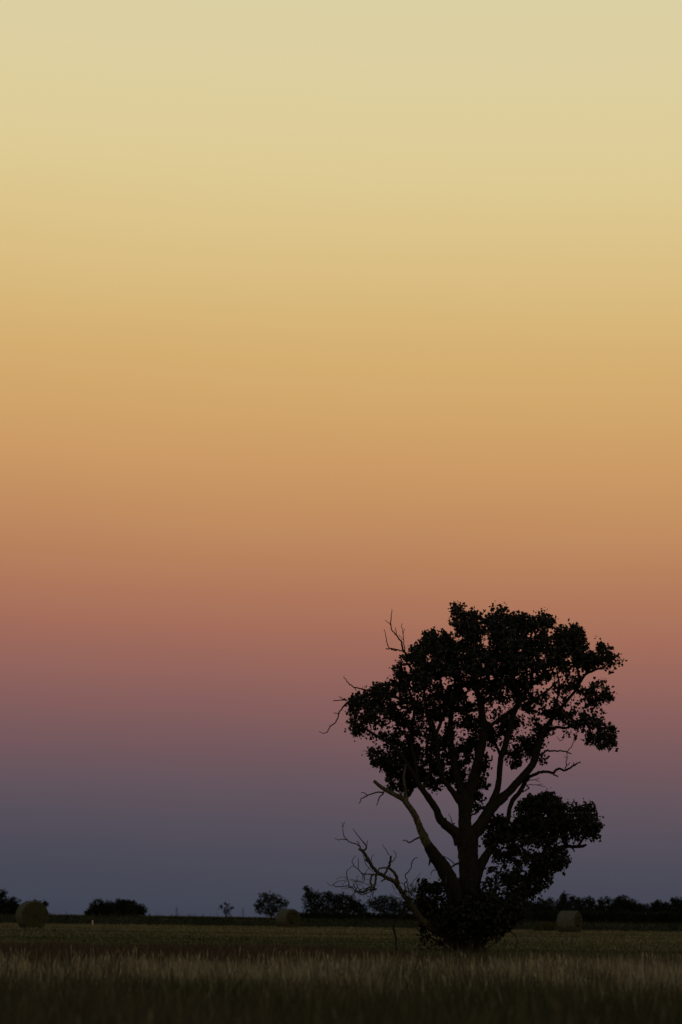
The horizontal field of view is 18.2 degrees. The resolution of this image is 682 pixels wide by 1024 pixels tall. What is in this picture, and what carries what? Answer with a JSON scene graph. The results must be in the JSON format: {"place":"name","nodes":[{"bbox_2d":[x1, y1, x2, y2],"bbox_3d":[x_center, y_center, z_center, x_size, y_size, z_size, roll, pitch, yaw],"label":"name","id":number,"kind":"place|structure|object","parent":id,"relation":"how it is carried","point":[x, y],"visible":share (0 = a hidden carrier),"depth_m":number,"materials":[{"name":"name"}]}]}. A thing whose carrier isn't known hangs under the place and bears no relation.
{"place":"outdoors","nodes":[
{"label":"outdoors","id":0,"kind":"place"},
{"bbox_2d":[51,914,274,917],"bbox_3d":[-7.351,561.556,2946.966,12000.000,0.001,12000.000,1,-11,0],"label":"ground","id":1,"kind":"structure","parent":0,"point":[152,915],"depth_m":4838.74,"materials":[{"name":"soil"}]},
{"bbox_2d":[0,938,681,1023],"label":"grass","id":2,"kind":"structure","parent":1,"relation":"on","point":[91,1008],"depth_m":20.32,"materials":[{"name":"plant"}]},
{"bbox_2d":[0,922,681,959],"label":"hay field","id":3,"kind":"structure","parent":0,"point":[324,942],"depth_m":91.43,"materials":[{"name":"brown plant"}]},
{"bbox_2d":[15,900,47,928],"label":"round bale","id":4,"kind":"object","parent":3,"relation":"on","point":[32,914],"visible":0.8,"depth_m":133.96},
{"bbox_2d":[275,908,299,927],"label":"round bale","id":5,"kind":"object","parent":3,"relation":"on","point":[288,917],"visible":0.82,"depth_m":191.94},
{"bbox_2d":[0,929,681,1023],"bbox_3d":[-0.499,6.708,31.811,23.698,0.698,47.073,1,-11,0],"label":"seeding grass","id":6,"kind":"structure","parent":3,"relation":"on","point":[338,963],"depth_m":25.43,"materials":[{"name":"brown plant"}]},
{"bbox_2d":[319,601,626,955],"bbox_3d":[3.575,7.087,56.927,8.322,9.752,7.091,1,-11,0],"label":"cottonwood tree","id":7,"kind":"object","parent":3,"relation":"on","point":[472,911],"visible":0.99,"depth_m":56.50,"materials":[{"name":"green plant"}]},
{"bbox_2d":[532,921,557,930],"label":"weed clump","id":8,"kind":"object","parent":3,"relation":"on","point":[543,926],"visible":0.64,"depth_m":185.96,"materials":[{"name":"plant"}]},
{"bbox_2d":[556,910,582,932],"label":"round bale","id":9,"kind":"object","parent":3,"relation":"on","point":[569,921],"visible":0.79,"depth_m":164.44},
{"bbox_2d":[0,910,681,931],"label":"crop field","id":10,"kind":"structure","parent":0,"point":[188,921],"depth_m":204.06,"materials":[{"name":"green plant"}]},
{"bbox_2d":[0,889,20,914],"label":"tree","id":11,"kind":"object","parent":10,"relation":"on","point":[10,906],"visible":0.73,"depth_m":392.80,"materials":[{"name":"black plant"}]},
{"bbox_2d":[26,899,50,914],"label":"tree","id":12,"kind":"object","parent":10,"relation":"on","point":[45,903],"visible":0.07,"depth_m":378.36,"materials":[{"name":"black plant"}]},
{"bbox_2d":[85,898,117,915],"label":"tree","id":13,"kind":"object","parent":10,"relation":"on","point":[107,907],"visible":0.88,"depth_m":392.44,"materials":[{"name":"black plant"}]},
{"bbox_2d":[114,898,135,915],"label":"tree","id":14,"kind":"object","parent":10,"relation":"on","point":[122,906],"visible":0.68,"depth_m":402.35,"materials":[{"name":"black plant"}]},
{"bbox_2d":[127,902,148,915],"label":"tree","id":15,"kind":"object","parent":10,"relation":"on","point":[138,909],"visible":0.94,"depth_m":387.78,"materials":[{"name":"black plant"}]},
{"bbox_2d":[218,902,233,916],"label":"sapling","id":16,"kind":"object","parent":10,"relation":"on","point":[226,910],"visible":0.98,"depth_m":393.07,"materials":[{"name":"black plant"}]},
{"bbox_2d":[253,890,289,917],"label":"tree","id":17,"kind":"object","parent":10,"relation":"on","point":[272,907],"visible":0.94,"depth_m":383.20,"materials":[{"name":"black plant"}]},
{"bbox_2d":[301,885,329,913],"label":"tree","id":18,"kind":"object","parent":10,"relation":"on","point":[314,897],"visible":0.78,"depth_m":393.26,"materials":[{"name":"black plant"}]},
{"bbox_2d":[321,890,346,912],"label":"tree","id":19,"kind":"object","parent":10,"relation":"on","point":[333,899],"visible":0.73,"depth_m":407.93,"materials":[{"name":"black plant"}]},
{"bbox_2d":[339,893,368,913],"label":"tree","id":20,"kind":"object","parent":10,"relation":"on","point":[353,905],"visible":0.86,"depth_m":397.86,"materials":[{"name":"black plant"}]},
{"bbox_2d":[299,910,416,919],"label":"hedge bush","id":21,"kind":"object","parent":10,"relation":"on","point":[348,915],"visible":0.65,"depth_m":384.55,"materials":[{"name":"plant"}]},
{"bbox_2d":[365,894,404,913],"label":"tree","id":22,"kind":"object","parent":10,"relation":"on","point":[379,904],"visible":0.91,"depth_m":432.31,"materials":[{"name":"black plant"}]},
{"bbox_2d":[400,896,439,914],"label":"tree","id":23,"kind":"object","parent":10,"relation":"on","point":[405,904],"visible":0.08,"depth_m":412.82,"materials":[{"name":"black plant"}]},
{"bbox_2d":[526,897,557,913],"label":"tree","id":24,"kind":"object","parent":10,"relation":"on","point":[540,905],"visible":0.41,"depth_m":337.85,"materials":[{"name":"black plant"}]},
{"bbox_2d":[542,896,558,905],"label":"tree","id":25,"kind":"object","parent":10,"relation":"on","point":[550,900],"visible":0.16,"depth_m":374.89,"materials":[{"name":"black plant"}]},
{"bbox_2d":[552,890,580,911],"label":"tree","id":26,"kind":"object","parent":10,"relation":"on","point":[563,903],"visible":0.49,"depth_m":351.99,"materials":[{"name":"black plant"}]},
{"bbox_2d":[569,896,596,912],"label":"tree","id":27,"kind":"object","parent":10,"relation":"on","point":[589,903],"visible":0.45,"depth_m":329.31,"materials":[{"name":"black plant"}]},
{"bbox_2d":[522,908,681,922],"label":"hedge bush","id":28,"kind":"object","parent":10,"relation":"on","point":[643,917],"visible":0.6,"depth_m":311.92,"materials":[{"name":"plant"}]},
{"bbox_2d":[593,896,610,912],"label":"tree","id":29,"kind":"object","parent":10,"relation":"on","point":[603,904],"visible":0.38,"depth_m":365.69,"materials":[{"name":"black plant"}]},
{"bbox_2d":[605,894,650,913],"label":"tree","id":30,"kind":"object","parent":10,"relation":"on","point":[619,903],"visible":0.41,"depth_m":342.67,"materials":[{"name":"black plant"}]},
{"bbox_2d":[647,899,670,912],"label":"tree","id":31,"kind":"object","parent":10,"relation":"on","point":[658,906],"visible":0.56,"depth_m":379.26,"materials":[{"name":"black plant"}]},
{"bbox_2d":[664,897,681,914],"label":"tree","id":32,"kind":"object","parent":10,"relation":"on","point":[675,905],"visible":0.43,"depth_m":356.77,"materials":[{"name":"black plant"}]},
{"bbox_2d":[0,0,681,916],"label":"sky","id":33,"kind":"structure","parent":0,"point":[321,321],"materials":[{"name":"orange"}]}
]}

